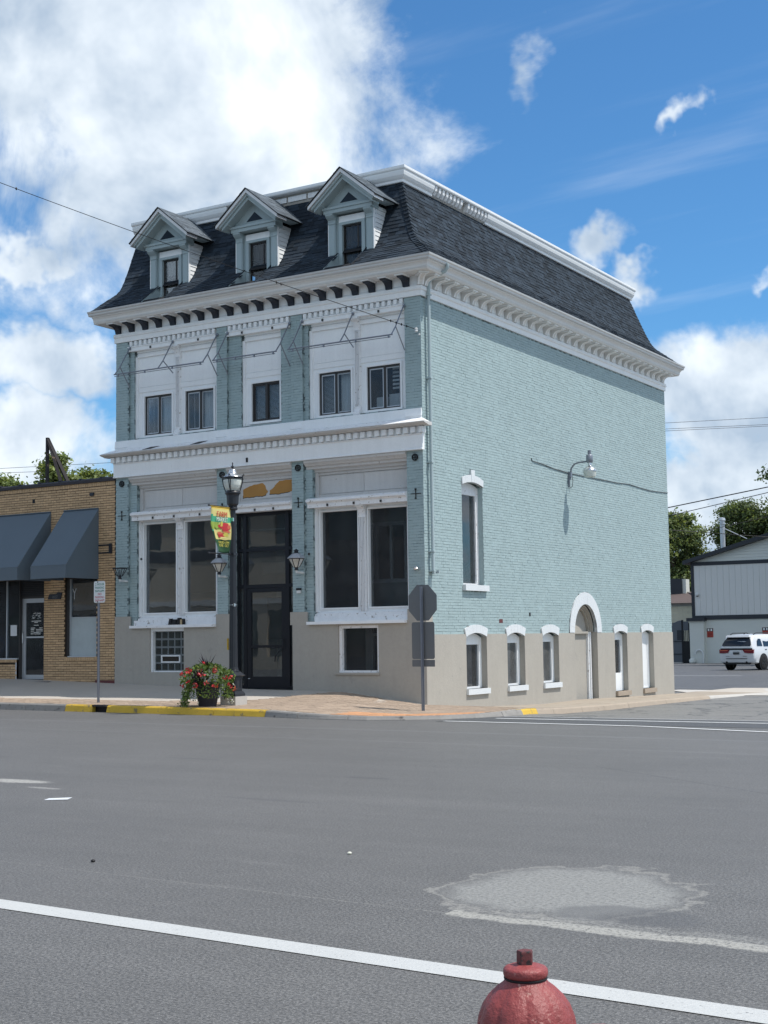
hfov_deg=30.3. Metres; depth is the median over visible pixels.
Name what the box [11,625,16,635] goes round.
window poster
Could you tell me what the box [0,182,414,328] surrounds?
service cable
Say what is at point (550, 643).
window
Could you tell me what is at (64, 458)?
tree
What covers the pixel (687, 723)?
road marking
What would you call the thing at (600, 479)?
wall cable
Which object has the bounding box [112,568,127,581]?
wall lantern
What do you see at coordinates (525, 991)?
fire hydrant
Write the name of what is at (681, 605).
cream house
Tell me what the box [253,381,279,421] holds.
window
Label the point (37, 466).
power line
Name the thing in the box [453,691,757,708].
side pavement
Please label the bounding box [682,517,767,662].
garage building
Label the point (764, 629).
wall notice
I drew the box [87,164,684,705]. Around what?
corner building
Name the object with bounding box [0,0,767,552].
sky
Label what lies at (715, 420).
power line
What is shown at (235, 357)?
bare awning
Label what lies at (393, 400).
window
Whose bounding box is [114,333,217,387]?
bare awning
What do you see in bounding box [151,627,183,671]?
glass block window
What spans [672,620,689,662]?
arched gate
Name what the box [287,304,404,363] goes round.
bare awning
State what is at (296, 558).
wall lantern
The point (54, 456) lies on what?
steel tripod
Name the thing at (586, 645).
doorway
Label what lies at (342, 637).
basement window
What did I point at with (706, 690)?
drive apron
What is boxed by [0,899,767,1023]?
edge line
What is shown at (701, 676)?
parking lot
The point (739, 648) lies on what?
parked car
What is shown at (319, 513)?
shop window
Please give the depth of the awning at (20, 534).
40.90 m
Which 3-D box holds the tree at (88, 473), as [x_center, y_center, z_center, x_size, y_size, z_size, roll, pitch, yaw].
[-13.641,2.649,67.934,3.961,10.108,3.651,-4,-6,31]
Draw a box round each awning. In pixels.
[0,512,50,580]
[30,508,98,580]
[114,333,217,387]
[212,322,290,374]
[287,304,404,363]
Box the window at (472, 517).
[461,483,483,584]
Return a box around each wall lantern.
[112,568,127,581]
[211,554,227,577]
[287,549,304,573]
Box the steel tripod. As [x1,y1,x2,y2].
[45,437,68,482]
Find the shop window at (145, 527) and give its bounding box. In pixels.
[139,516,217,616]
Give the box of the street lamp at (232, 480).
[208,462,246,705]
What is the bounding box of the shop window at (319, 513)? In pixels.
[315,502,408,612]
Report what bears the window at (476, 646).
in the corner building at (375, 470)
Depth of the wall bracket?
39.98 m
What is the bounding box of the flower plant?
[177,656,235,706]
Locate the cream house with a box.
[670,579,691,640]
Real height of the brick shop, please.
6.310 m
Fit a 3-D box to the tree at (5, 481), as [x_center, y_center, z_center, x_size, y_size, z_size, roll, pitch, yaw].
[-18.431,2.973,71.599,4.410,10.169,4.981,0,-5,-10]
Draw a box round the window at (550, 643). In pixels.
[543,633,559,682]
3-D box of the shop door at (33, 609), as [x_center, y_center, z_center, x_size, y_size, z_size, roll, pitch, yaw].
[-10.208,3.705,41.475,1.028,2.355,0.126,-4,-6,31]
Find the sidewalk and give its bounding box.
[0,679,767,715]
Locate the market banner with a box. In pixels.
[211,506,230,552]
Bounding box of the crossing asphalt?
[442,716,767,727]
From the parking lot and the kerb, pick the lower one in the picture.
the kerb
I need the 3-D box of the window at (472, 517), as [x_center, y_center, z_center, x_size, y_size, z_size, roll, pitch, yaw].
[2.069,0.602,36.938,0.539,2.718,1.148,-4,-6,31]
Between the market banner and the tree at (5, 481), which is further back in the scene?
the tree at (5, 481)
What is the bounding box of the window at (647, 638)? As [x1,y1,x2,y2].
[642,631,654,687]
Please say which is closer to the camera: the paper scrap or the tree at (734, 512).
the paper scrap
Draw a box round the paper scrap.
[45,797,71,799]
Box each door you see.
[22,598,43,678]
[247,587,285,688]
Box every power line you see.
[0,462,110,468]
[668,487,767,507]
[669,492,767,515]
[670,417,767,422]
[671,426,761,430]
[671,516,767,538]
[672,424,767,428]
[673,530,765,536]
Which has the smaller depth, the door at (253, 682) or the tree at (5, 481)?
the door at (253, 682)
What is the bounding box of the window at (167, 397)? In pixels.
[145,394,171,435]
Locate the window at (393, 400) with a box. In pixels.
[368,363,400,409]
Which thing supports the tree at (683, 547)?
on the parking lot
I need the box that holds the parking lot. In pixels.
[674,663,767,689]
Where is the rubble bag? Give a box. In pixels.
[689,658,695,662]
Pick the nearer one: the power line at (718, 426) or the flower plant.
the flower plant
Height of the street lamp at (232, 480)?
5.630 m
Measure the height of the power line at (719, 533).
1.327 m
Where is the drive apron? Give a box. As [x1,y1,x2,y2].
[675,689,767,694]
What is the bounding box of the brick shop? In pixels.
[0,476,115,682]
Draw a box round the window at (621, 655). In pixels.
[615,632,628,690]
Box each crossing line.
[456,721,765,731]
[499,718,738,722]
[509,716,745,720]
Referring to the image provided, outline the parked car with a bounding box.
[719,632,767,669]
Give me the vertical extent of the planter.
0.550 m
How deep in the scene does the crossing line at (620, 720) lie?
26.68 m
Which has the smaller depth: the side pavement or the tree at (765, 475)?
the side pavement
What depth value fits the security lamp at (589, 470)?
41.79 m
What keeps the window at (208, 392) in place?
in the corner building at (375, 470)
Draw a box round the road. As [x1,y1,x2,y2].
[0,689,767,1023]
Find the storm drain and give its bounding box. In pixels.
[92,705,107,711]
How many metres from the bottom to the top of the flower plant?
1.218 m
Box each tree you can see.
[0,472,28,486]
[30,451,85,483]
[70,464,112,478]
[668,507,716,591]
[705,497,766,548]
[752,495,767,533]
[754,463,767,483]
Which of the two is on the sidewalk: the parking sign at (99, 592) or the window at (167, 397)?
the parking sign at (99, 592)
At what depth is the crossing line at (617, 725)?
25.19 m
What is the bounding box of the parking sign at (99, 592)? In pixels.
[94,581,104,702]
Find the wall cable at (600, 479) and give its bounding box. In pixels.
[531,458,667,492]
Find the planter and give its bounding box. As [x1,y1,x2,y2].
[195,681,219,706]
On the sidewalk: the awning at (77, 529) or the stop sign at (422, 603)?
the stop sign at (422, 603)
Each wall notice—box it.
[707,628,712,636]
[762,627,767,633]
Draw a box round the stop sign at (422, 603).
[408,585,436,710]
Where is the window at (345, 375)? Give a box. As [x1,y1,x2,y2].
[320,370,350,415]
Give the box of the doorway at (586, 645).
[575,605,598,699]
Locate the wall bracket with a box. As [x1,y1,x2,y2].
[98,543,111,553]
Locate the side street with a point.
(751, 708)
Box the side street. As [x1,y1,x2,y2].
[518,695,767,720]
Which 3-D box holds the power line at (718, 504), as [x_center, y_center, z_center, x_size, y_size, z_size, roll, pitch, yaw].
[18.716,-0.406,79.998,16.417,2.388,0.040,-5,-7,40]
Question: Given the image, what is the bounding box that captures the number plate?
[48,592,62,599]
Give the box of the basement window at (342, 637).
[339,625,378,672]
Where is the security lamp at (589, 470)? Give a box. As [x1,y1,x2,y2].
[568,450,596,487]
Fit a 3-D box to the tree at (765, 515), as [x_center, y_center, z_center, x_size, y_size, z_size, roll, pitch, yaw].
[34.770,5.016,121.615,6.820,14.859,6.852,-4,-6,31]
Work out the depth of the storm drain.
32.97 m
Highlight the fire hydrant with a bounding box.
[477,949,575,1023]
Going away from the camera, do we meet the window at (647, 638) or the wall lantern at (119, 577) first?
the wall lantern at (119, 577)
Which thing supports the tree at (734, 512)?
on the parking lot
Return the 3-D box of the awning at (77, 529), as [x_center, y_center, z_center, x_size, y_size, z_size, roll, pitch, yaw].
[-9.001,0.881,40.003,1.348,2.025,1.311,-4,-6,31]
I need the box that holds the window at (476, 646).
[466,633,487,688]
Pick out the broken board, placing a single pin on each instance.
(179, 621)
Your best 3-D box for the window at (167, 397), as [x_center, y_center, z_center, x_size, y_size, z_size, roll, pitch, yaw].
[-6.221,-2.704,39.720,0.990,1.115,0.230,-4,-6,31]
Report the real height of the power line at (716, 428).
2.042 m
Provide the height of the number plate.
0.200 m
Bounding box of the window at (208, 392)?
[186,388,213,430]
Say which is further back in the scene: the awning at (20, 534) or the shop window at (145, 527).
the awning at (20, 534)
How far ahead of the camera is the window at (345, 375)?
36.63 m
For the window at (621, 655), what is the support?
in the corner building at (375, 470)
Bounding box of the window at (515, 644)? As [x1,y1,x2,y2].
[507,633,525,685]
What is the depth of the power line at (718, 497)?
77.86 m
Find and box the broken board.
[168,618,184,624]
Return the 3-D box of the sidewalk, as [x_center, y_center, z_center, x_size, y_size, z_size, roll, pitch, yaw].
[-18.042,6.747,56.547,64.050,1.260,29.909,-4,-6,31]
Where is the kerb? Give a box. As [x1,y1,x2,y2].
[0,692,767,719]
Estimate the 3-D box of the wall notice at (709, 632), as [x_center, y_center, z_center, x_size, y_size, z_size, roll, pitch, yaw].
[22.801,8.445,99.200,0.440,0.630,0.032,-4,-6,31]
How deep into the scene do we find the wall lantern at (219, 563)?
37.43 m
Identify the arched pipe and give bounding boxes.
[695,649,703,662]
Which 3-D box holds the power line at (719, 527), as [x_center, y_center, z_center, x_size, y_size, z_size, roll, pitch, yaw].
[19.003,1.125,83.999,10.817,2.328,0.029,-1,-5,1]
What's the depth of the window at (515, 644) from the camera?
38.89 m

